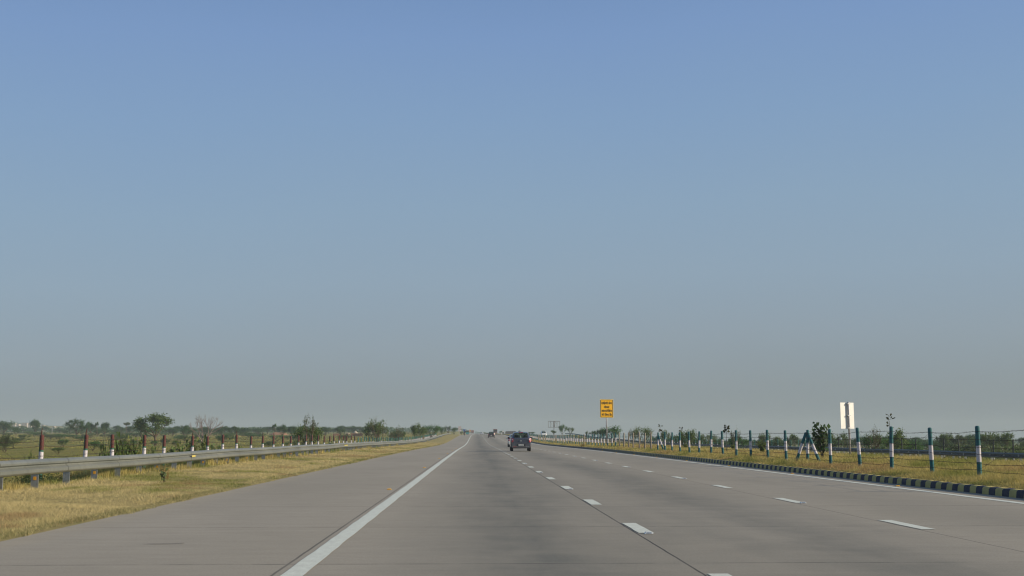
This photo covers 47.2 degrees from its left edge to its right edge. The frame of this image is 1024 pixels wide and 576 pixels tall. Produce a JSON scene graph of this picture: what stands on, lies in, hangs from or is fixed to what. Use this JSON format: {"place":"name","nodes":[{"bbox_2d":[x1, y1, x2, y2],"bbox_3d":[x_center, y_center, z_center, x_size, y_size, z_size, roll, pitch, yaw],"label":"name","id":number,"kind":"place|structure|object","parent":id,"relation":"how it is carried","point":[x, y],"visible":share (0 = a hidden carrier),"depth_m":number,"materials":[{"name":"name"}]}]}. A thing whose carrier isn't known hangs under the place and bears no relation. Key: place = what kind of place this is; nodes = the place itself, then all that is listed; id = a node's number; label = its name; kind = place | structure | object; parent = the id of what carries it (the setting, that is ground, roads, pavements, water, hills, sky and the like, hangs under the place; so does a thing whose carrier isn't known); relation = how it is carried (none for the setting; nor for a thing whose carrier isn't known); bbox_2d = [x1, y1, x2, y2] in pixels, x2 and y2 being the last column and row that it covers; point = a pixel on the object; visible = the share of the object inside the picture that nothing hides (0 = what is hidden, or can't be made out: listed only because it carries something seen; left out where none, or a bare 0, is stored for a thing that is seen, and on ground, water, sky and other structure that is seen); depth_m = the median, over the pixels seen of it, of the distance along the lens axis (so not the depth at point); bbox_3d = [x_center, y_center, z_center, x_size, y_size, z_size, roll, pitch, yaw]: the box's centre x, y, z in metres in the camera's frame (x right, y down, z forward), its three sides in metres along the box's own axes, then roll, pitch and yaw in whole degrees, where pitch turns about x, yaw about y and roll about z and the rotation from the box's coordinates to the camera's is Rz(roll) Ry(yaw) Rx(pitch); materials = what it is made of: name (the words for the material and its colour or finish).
{"place":"outdoors","nodes":[
{"label":"outdoors","id":0,"kind":"place"},
{"bbox_2d":[0,433,469,541],"bbox_3d":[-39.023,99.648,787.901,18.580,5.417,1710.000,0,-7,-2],"label":"verge","id":1,"kind":"structure","parent":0,"point":[444,439],"depth_m":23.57,"materials":[{"name":"plant"}]},
{"bbox_2d":[21,450,33,482],"bbox_3d":[-14.526,5.916,35.074,0.350,2.191,0.401,7,-10,-42],"label":"leafy shrub","id":2,"kind":"object","parent":1,"relation":"on","point":[30,454],"visible":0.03,"depth_m":35.14,"materials":[{"name":"green plant"}]},
{"bbox_2d":[99,439,109,469],"bbox_3d":[-14.777,6.745,42.538,0.448,2.536,0.539,-6,-9,38],"label":"leafy shrub","id":3,"kind":"object","parent":1,"relation":"on","point":[105,451],"visible":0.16,"depth_m":42.61,"materials":[{"name":"green plant"}]},
{"bbox_2d":[114,432,131,470],"bbox_3d":[-14.431,6.676,43.052,0.692,2.830,0.600,-2,-7,17],"label":"leafy shrub","id":4,"kind":"object","parent":1,"relation":"on","point":[119,449],"visible":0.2,"depth_m":43.10,"materials":[{"name":"green plant"}]},
{"bbox_2d":[123,434,143,470],"bbox_3d":[-14.329,6.413,44.184,0.702,1.778,0.806,-5,-9,36],"label":"leafy shrub","id":5,"kind":"object","parent":1,"relation":"on","point":[134,447],"visible":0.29,"depth_m":44.13,"materials":[{"name":"green plant"}]},
{"bbox_2d":[147,446,155,467],"bbox_3d":[-15.681,7.903,50.956,0.560,2.246,0.466,-6,-9,37],"label":"leafy shrub","id":6,"kind":"object","parent":1,"relation":"on","point":[153,449],"visible":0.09,"depth_m":51.02,"materials":[{"name":"green plant"}]},
{"bbox_2d":[159,468,168,482],"bbox_3d":[-8.465,4.577,28.441,0.238,0.439,0.201,0,-7,-2],"label":"verge plant","id":7,"kind":"object","parent":1,"relation":"on","point":[163,473],"visible":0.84,"depth_m":28.44,"materials":[{"name":"green plant"}]},
{"bbox_2d":[4,448,337,486],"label":"leafy weeds","id":8,"kind":"object","parent":1,"relation":"on","point":[51,478],"visible":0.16,"depth_m":28.39,"materials":[{"name":"green plant"}]},
{"bbox_2d":[167,441,188,462],"bbox_3d":[-15.649,8.344,54.944,1.100,2.335,1.267,2,-7,-12],"label":"leafy shrub","id":9,"kind":"object","parent":1,"relation":"on","point":[179,447],"visible":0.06,"depth_m":54.82,"materials":[{"name":"green plant"}]},
{"bbox_2d":[183,434,205,461],"bbox_3d":[-15.435,8.483,56.975,0.994,2.738,1.140,-2,-7,15],"label":"leafy shrub","id":10,"kind":"object","parent":1,"relation":"on","point":[203,445],"visible":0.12,"depth_m":57.02,"materials":[{"name":"green plant"}]},
{"bbox_2d":[205,443,220,449],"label":"leafy shrub","id":11,"kind":"object","parent":1,"relation":"on","point":[210,445],"visible":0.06,"depth_m":62.13,"materials":[{"name":"green plant"}]},
{"bbox_2d":[3,439,431,490],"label":"barrier weeds","id":12,"kind":"object","parent":1,"relation":"on","point":[109,472],"visible":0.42,"depth_m":35.12,"materials":[{"name":"green plant"}]},
{"bbox_2d":[0,428,436,482],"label":"wire fence","id":13,"kind":"object","parent":1,"relation":"on","point":[42,440],"visible":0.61,"depth_m":44.14,"materials":[{"name":"grey metal"}]},
{"bbox_2d":[0,433,450,489],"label":"crash barrier","id":14,"kind":"object","parent":1,"relation":"on","point":[34,468],"visible":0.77,"depth_m":33.72,"materials":[{"name":"metal"}]},
{"bbox_2d":[291,424,324,444],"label":"thorn bush","id":15,"kind":"object","parent":1,"relation":"on","point":[299,431],"visible":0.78,"depth_m":90.65,"materials":[{"name":"green plant"}]},
{"bbox_2d":[302,415,318,444],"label":"thorn bush","id":16,"kind":"object","parent":1,"relation":"on","point":[313,427],"visible":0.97,"depth_m":89.82,"materials":[{"name":"green plant"}]},
{"bbox_2d":[361,420,384,441],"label":"thorn bush","id":17,"kind":"object","parent":1,"relation":"on","point":[367,427],"visible":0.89,"depth_m":199.27,"materials":[{"name":"green plant"}]},
{"bbox_2d":[364,418,388,441],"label":"thorn tree","id":18,"kind":"object","parent":1,"relation":"on","point":[371,427],"visible":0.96,"depth_m":198.20,"materials":[{"name":"green plant"}]},
{"bbox_2d":[389,425,404,440],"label":"thorn bush","id":19,"kind":"object","parent":1,"relation":"on","point":[396,431],"visible":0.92,"depth_m":212.81,"materials":[{"name":"green plant"}]},
{"bbox_2d":[387,428,408,440],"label":"thorn bush","id":20,"kind":"object","parent":1,"relation":"on","point":[404,432],"visible":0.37,"depth_m":227.50,"materials":[{"name":"green plant"}]},
{"bbox_2d":[410,423,426,437],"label":"thorn tree","id":21,"kind":"object","parent":1,"relation":"on","point":[414,429],"visible":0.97,"depth_m":229.75,"materials":[{"name":"green plant"}]},
{"bbox_2d":[423,424,442,436],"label":"dense bush","id":22,"kind":"object","parent":1,"relation":"on","point":[437,428],"visible":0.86,"depth_m":286.75,"materials":[{"name":"green plant"}]},
{"bbox_2d":[0,425,1022,484],"bbox_3d":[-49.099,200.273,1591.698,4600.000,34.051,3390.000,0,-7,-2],"label":"ground","id":23,"kind":"structure","parent":0,"point":[60,453],"depth_m":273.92,"materials":[{"name":"green plant"}]},
{"bbox_2d":[0,433,15,452],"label":"thorn bush","id":24,"kind":"object","parent":23,"relation":"on","point":[5,438],"visible":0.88,"depth_m":146.76,"materials":[{"name":"green plant"}]},
{"bbox_2d":[0,420,15,432],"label":"round tree","id":25,"kind":"object","parent":23,"relation":"on","point":[5,425],"visible":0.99,"depth_m":529.07,"materials":[{"name":"green plant"}]},
{"bbox_2d":[29,419,40,431],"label":"round tree","id":26,"kind":"object","parent":23,"relation":"on","point":[35,424],"visible":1,"depth_m":548.59,"materials":[{"name":"green plant"}]},
{"bbox_2d":[66,418,89,436],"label":"acacia tree","id":27,"kind":"object","parent":23,"relation":"on","point":[81,425],"visible":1,"depth_m":412.64,"materials":[{"name":"green plant"}]},
{"bbox_2d":[86,421,95,432],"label":"round tree","id":28,"kind":"object","parent":23,"relation":"on","point":[92,426],"visible":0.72,"depth_m":491.49,"materials":[{"name":"green plant"}]},
{"bbox_2d":[83,440,100,450],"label":"scrub bush","id":29,"kind":"object","parent":23,"relation":"on","point":[93,443],"visible":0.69,"depth_m":154.90,"materials":[{"name":"green plant"}]},
{"bbox_2d":[100,422,110,436],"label":"round tree","id":30,"kind":"object","parent":23,"relation":"on","point":[104,426],"visible":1,"depth_m":461.53,"materials":[{"name":"green plant"}]},
{"bbox_2d":[113,424,124,431],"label":"round tree","id":31,"kind":"object","parent":23,"relation":"on","point":[118,428],"visible":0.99,"depth_m":609.67,"materials":[{"name":"green plant"}]},
{"bbox_2d":[125,425,135,432],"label":"tree","id":32,"kind":"object","parent":23,"relation":"on","point":[129,428],"visible":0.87,"depth_m":586.36,"materials":[{"name":"green plant"}]},
{"bbox_2d":[137,422,152,437],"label":"acacia tree","id":33,"kind":"object","parent":23,"relation":"on","point":[146,428],"visible":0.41,"depth_m":294.87,"materials":[{"name":"green plant"}]},
{"bbox_2d":[132,412,174,443],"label":"acacia tree","id":34,"kind":"object","parent":23,"relation":"on","point":[139,424],"visible":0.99,"depth_m":243.04,"materials":[{"name":"green plant"}]},
{"bbox_2d":[168,427,180,435],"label":"round tree","id":35,"kind":"object","parent":23,"relation":"on","point":[173,430],"visible":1,"depth_m":511.60,"materials":[{"name":"green plant"}]},
{"bbox_2d":[178,424,196,435],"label":"acacia tree","id":36,"kind":"object","parent":23,"relation":"on","point":[183,428],"visible":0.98,"depth_m":373.08,"materials":[{"name":"green plant"}]},
{"bbox_2d":[189,414,222,441],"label":"bare tree","id":37,"kind":"object","parent":23,"relation":"on","point":[208,426],"visible":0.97,"depth_m":201.79,"materials":[{"name":"grey plant"}]},
{"bbox_2d":[199,426,212,435],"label":"round tree","id":38,"kind":"object","parent":23,"relation":"on","point":[204,428],"visible":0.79,"depth_m":511.21,"materials":[{"name":"green plant"}]},
{"bbox_2d":[216,426,227,434],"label":"round tree","id":39,"kind":"object","parent":23,"relation":"on","point":[222,429],"visible":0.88,"depth_m":462.47,"materials":[{"name":"green plant"}]},
{"bbox_2d":[215,434,233,441],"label":"scrub bush","id":40,"kind":"object","parent":23,"relation":"on","point":[220,437],"visible":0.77,"depth_m":295.84,"materials":[{"name":"green plant"}]},
{"bbox_2d":[227,426,239,437],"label":"acacia tree","id":41,"kind":"object","parent":23,"relation":"on","point":[234,428],"visible":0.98,"depth_m":423.24,"materials":[{"name":"green plant"}]},
{"bbox_2d":[240,428,251,435],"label":"tree","id":42,"kind":"object","parent":23,"relation":"on","point":[245,430],"visible":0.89,"depth_m":507.16,"materials":[{"name":"green plant"}]},
{"bbox_2d":[268,434,286,440],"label":"scrub bush","id":43,"kind":"object","parent":23,"relation":"on","point":[279,436],"visible":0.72,"depth_m":326.15,"materials":[{"name":"green plant"}]},
{"bbox_2d":[269,432,287,434],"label":"earth bank","id":44,"kind":"structure","parent":23,"relation":"on","point":[277,433],"depth_m":590.59,"materials":[{"name":"brown soil"}]},
{"bbox_2d":[276,424,288,434],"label":"round tree","id":45,"kind":"object","parent":23,"relation":"on","point":[283,428],"visible":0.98,"depth_m":423.84,"materials":[{"name":"green plant"}]},
{"bbox_2d":[287,426,297,433],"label":"round tree","id":46,"kind":"object","parent":23,"relation":"on","point":[291,429],"visible":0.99,"depth_m":394.64,"materials":[{"name":"green plant"}]},
{"bbox_2d":[335,427,345,434],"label":"round tree","id":47,"kind":"object","parent":23,"relation":"on","point":[340,430],"visible":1,"depth_m":474.73,"materials":[{"name":"green plant"}]},
{"bbox_2d":[337,425,349,433],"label":"tree","id":48,"kind":"object","parent":23,"relation":"on","point":[345,428],"visible":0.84,"depth_m":692.48,"materials":[{"name":"green plant"}]},
{"bbox_2d":[0,422,1019,444],"bbox_3d":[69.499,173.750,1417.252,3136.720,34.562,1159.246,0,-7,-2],"label":"woods","id":49,"kind":"object","parent":23,"relation":"on","point":[390,429],"visible":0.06,"depth_m":962.93,"materials":[{"name":"green plant"}]},
{"bbox_2d":[678,429,697,445],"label":"thorn bush","id":50,"kind":"object","parent":23,"relation":"on","point":[692,433],"visible":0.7,"depth_m":129.25,"materials":[{"name":"green plant"}]},
{"bbox_2d":[758,433,770,442],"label":"round tree","id":51,"kind":"object","parent":23,"relation":"on","point":[761,437],"visible":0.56,"depth_m":249.40,"materials":[{"name":"green plant"}]},
{"bbox_2d":[761,439,787,449],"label":"tree","id":52,"kind":"object","parent":23,"relation":"on","point":[775,442],"visible":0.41,"depth_m":239.36,"materials":[{"name":"green plant"}]},
{"bbox_2d":[787,434,797,446],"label":"round tree","id":53,"kind":"object","parent":23,"relation":"on","point":[793,437],"visible":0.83,"depth_m":259.31,"materials":[{"name":"green plant"}]},
{"bbox_2d":[811,435,842,451],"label":"tree","id":54,"kind":"object","parent":23,"relation":"on","point":[834,443],"visible":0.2,"depth_m":202.42,"materials":[{"name":"green plant"}]},
{"bbox_2d":[836,431,848,447],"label":"round tree","id":55,"kind":"object","parent":23,"relation":"on","point":[843,436],"visible":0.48,"depth_m":220.00,"materials":[{"name":"green plant"}]},
{"bbox_2d":[852,435,866,452],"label":"tree","id":56,"kind":"object","parent":23,"relation":"on","point":[855,442],"visible":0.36,"depth_m":326.01,"materials":[{"name":"green plant"}]},
{"bbox_2d":[896,440,926,454],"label":"tree","id":57,"kind":"object","parent":23,"relation":"on","point":[917,444],"visible":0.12,"depth_m":203.69,"materials":[{"name":"green plant"}]},
{"bbox_2d":[918,441,941,449],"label":"tree","id":58,"kind":"object","parent":23,"relation":"on","point":[934,443],"visible":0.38,"depth_m":266.94,"materials":[{"name":"green plant"}]},
{"bbox_2d":[934,432,953,446],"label":"round tree","id":59,"kind":"object","parent":23,"relation":"on","point":[946,437],"visible":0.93,"depth_m":240.47,"materials":[{"name":"green plant"}]},
{"bbox_2d":[928,446,962,457],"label":"scrub bush","id":60,"kind":"object","parent":23,"relation":"on","point":[936,448],"visible":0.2,"depth_m":119.99,"materials":[{"name":"green plant"}]},
{"bbox_2d":[952,434,966,444],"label":"round tree","id":61,"kind":"object","parent":23,"relation":"on","point":[958,437],"visible":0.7,"depth_m":240.24,"materials":[{"name":"green plant"}]},
{"bbox_2d":[945,442,990,458],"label":"scrub bush","id":62,"kind":"object","parent":23,"relation":"on","point":[971,449],"visible":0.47,"depth_m":110.71,"materials":[{"name":"green plant"}]},
{"bbox_2d":[965,432,981,445],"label":"tree","id":63,"kind":"object","parent":23,"relation":"on","point":[970,436],"visible":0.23,"depth_m":328.72,"materials":[{"name":"green plant"}]},
{"bbox_2d":[966,438,987,446],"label":"tree","id":64,"kind":"object","parent":23,"relation":"on","point":[969,441],"visible":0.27,"depth_m":255.02,"materials":[{"name":"green plant"}]},
{"bbox_2d":[980,432,1001,451],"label":"round tree","id":65,"kind":"object","parent":23,"relation":"on","point":[990,437],"visible":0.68,"depth_m":225.89,"materials":[{"name":"green plant"}]},
{"bbox_2d":[994,431,1014,450],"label":"round tree","id":66,"kind":"object","parent":23,"relation":"on","point":[1005,437],"visible":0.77,"depth_m":220.50,"materials":[{"name":"green plant"}]},
{"bbox_2d":[987,444,1023,458],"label":"scrub bush","id":67,"kind":"object","parent":23,"relation":"on","point":[1020,450],"visible":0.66,"depth_m":141.63,"materials":[{"name":"green plant"}]},
{"bbox_2d":[0,433,1023,575],"bbox_3d":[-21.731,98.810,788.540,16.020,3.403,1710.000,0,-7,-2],"label":"road","id":68,"kind":"structure","parent":0,"point":[477,504],"depth_m":15.59,"materials":[{"name":"grey asphalt"}]},
{"bbox_2d":[280,436,470,575],"bbox_3d":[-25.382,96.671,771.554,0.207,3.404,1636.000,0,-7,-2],"label":"edge line","id":69,"kind":"object","parent":68,"relation":"on","point":[305,565],"visible":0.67,"depth_m":14.27,"materials":[{"name":"paint"}]},
{"bbox_2d":[506,434,520,446],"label":"hatchback car","id":70,"kind":"object","parent":68,"relation":"on","point":[510,436],"visible":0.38,"depth_m":136.38,"materials":[{"name":"white paint"}]},
{"bbox_2d":[508,432,531,450],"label":"hatchback car","id":71,"kind":"object","parent":68,"relation":"on","point":[524,441],"visible":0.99,"depth_m":91.30,"materials":[{"name":"paint"}]},
{"bbox_2d":[479,434,731,575],"bbox_3d":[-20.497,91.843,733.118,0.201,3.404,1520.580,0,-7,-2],"label":"lane dashes","id":72,"kind":"object","parent":68,"relation":"on","point":[636,527],"visible":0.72,"depth_m":15.87,"materials":[{"name":"paint"}]},
{"bbox_2d":[540,449,932,528],"bbox_3d":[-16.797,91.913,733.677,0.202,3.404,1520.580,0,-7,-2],"label":"second lane dashes","id":73,"kind":"object","parent":68,"relation":"on","point":[902,523],"visible":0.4,"depth_m":16.62,"materials":[{"name":"paint"}]},
{"bbox_2d":[495,434,1023,498],"bbox_3d":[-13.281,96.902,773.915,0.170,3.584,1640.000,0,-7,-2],"label":"kerb","id":74,"kind":"structure","parent":68,"relation":"on","point":[1000,491],"depth_m":31.67,"materials":[{"name":"paint"}]},
{"bbox_2d":[505,435,1023,503],"bbox_3d":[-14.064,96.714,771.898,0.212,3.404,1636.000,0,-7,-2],"label":"median edge line","id":75,"kind":"object","parent":68,"relation":"on","point":[841,480],"visible":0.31,"depth_m":29.44,"materials":[{"name":"paint"}]},
{"bbox_2d":[0,0,1023,440],"label":"sky","id":76,"kind":"structure","parent":0,"point":[705,216],"materials":[{"name":"blue"}]},
{"bbox_2d":[498,433,622,443],"bbox_3d":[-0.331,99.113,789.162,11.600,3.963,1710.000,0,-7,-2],"label":"opposite road","id":77,"kind":"structure","parent":0,"point":[573,438],"depth_m":310.72,"materials":[{"name":"grey asphalt"}]},
{"bbox_2d":[629,428,636,442],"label":"thorn bush","id":78,"kind":"object","parent":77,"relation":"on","point":[631,434],"visible":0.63,"depth_m":169.30,"materials":[{"name":"green plant"}]},
{"bbox_2d":[630,426,653,443],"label":"thorn tree","id":79,"kind":"object","parent":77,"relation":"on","point":[647,431],"visible":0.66,"depth_m":188.87,"materials":[{"name":"green plant"}]},
{"bbox_2d":[729,428,740,443],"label":"thorn bush","id":80,"kind":"object","parent":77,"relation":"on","point":[738,433],"visible":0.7,"depth_m":119.62,"materials":[{"name":"green plant"}]},
{"bbox_2d":[494,433,1023,489],"bbox_3d":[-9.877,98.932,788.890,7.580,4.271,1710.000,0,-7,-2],"label":"median","id":81,"kind":"object","parent":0,"point":[1000,485],"visible":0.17,"depth_m":33.48,"materials":[{"name":"green plant"}]},
{"bbox_2d":[600,399,612,443],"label":"road sign","id":82,"kind":"object","parent":81,"relation":"on","point":[606,408],"visible":1,"depth_m":126.71,"materials":[{"name":"yellow metal"}]},
{"bbox_2d":[723,425,729,451],"bbox_3d":[11.338,7.966,61.878,0.410,1.503,0.218,0,-7,-2],"label":"sapling sprout","id":83,"kind":"object","parent":81,"relation":"on","point":[725,429],"visible":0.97,"depth_m":61.90,"materials":[{"name":"green plant"}]},
{"bbox_2d":[757,440,765,451],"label":"leafy shrub","id":84,"kind":"object","parent":81,"relation":"on","point":[762,447],"visible":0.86,"depth_m":61.79,"materials":[{"name":"green plant"}]},
{"bbox_2d":[521,426,1023,475],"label":"wire fence","id":85,"kind":"object","parent":81,"relation":"on","point":[806,436],"visible":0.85,"depth_m":42.14,"materials":[{"name":"wire"},{"name":"painted concrete"}]},
{"bbox_2d":[810,422,830,456],"bbox_3d":[12.028,5.948,45.506,0.896,1.508,0.838,0,-7,-2],"label":"leafy sapling","id":86,"kind":"object","parent":81,"relation":"on","point":[815,435],"visible":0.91,"depth_m":45.46,"materials":[{"name":"green plant"}]},
{"bbox_2d":[840,402,853,452],"bbox_3d":[14.398,6.179,50.096,0.787,2.608,0.125,4,-8,-29],"label":"road sign","id":87,"kind":"object","parent":81,"relation":"on","point":[847,415],"visible":0.89,"depth_m":50.16,"materials":[{"name":"white metal"}]},
{"bbox_2d":[529,434,1016,462],"bbox_3d":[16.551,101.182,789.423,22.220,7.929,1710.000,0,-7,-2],"label":"verge","id":88,"kind":"structure","parent":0,"point":[578,436],"depth_m":332.30,"materials":[{"name":"green plant"}]},
{"bbox_2d":[558,425,566,433],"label":"round tree","id":89,"kind":"object","parent":88,"relation":"on","point":[560,427],"visible":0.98,"depth_m":417.44,"materials":[{"name":"green plant"}]},
{"bbox_2d":[599,425,621,441],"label":"round tree","id":90,"kind":"object","parent":88,"relation":"on","point":[613,430],"visible":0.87,"depth_m":228.52,"materials":[{"name":"green plant"}]},
{"bbox_2d":[661,430,669,442],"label":"thorn bush","id":91,"kind":"object","parent":88,"relation":"on","point":[662,435],"visible":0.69,"depth_m":199.06,"materials":[{"name":"green plant"}]},
{"bbox_2d":[673,436,706,443],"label":"tree","id":92,"kind":"object","parent":88,"relation":"on","point":[676,437],"visible":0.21,"depth_m":243.44,"materials":[{"name":"green plant"}]},
{"bbox_2d":[700,432,717,443],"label":"thorn bush","id":93,"kind":"object","parent":88,"relation":"on","point":[713,438],"visible":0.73,"depth_m":169.19,"materials":[{"name":"green plant"}]},
{"bbox_2d":[728,435,748,448],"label":"thorn bush","id":94,"kind":"object","parent":88,"relation":"on","point":[743,440],"visible":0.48,"depth_m":121.42,"materials":[{"name":"green plant"}]},
{"bbox_2d":[565,433,1023,459],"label":"crash barrier","id":95,"kind":"object","parent":88,"relation":"on","point":[1020,456],"visible":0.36,"depth_m":90.16,"materials":[{"name":"metal"}]},
{"bbox_2d":[591,439,1023,461],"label":"verge grass","id":96,"kind":"structure","parent":88,"relation":"on","point":[626,442],"depth_m":90.98,"materials":[{"name":"green plant"}]},
{"bbox_2d":[618,435,1023,459],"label":"wire fence","id":97,"kind":"object","parent":88,"relation":"on","point":[868,448],"visible":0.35,"depth_m":99.47,"materials":[{"name":"grey metal"}]},
{"bbox_2d":[860,433,887,453],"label":"thorn bush","id":98,"kind":"object","parent":88,"relation":"on","point":[879,440],"visible":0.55,"depth_m":97.72,"materials":[{"name":"green plant"}]},
{"bbox_2d":[865,424,882,448],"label":"thorn bush","id":99,"kind":"object","parent":88,"relation":"on","point":[869,437],"visible":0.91,"depth_m":96.18,"materials":[{"name":"green plant"}]},
{"bbox_2d":[884,427,908,454],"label":"round tree","id":100,"kind":"object","parent":88,"relation":"on","point":[898,441],"visible":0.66,"depth_m":124.26,"materials":[{"name":"green plant"}]},
{"bbox_2d":[906,439,923,456],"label":"roadside bush","id":101,"kind":"object","parent":88,"relation":"on","point":[917,447],"visible":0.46,"depth_m":120.00,"materials":[{"name":"green plant"}]},
{"bbox_2d":[531,439,1023,488],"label":"median grass","id":102,"kind":"structure","parent":0,"point":[970,475],"depth_m":37.89,"materials":[{"name":"plant"}]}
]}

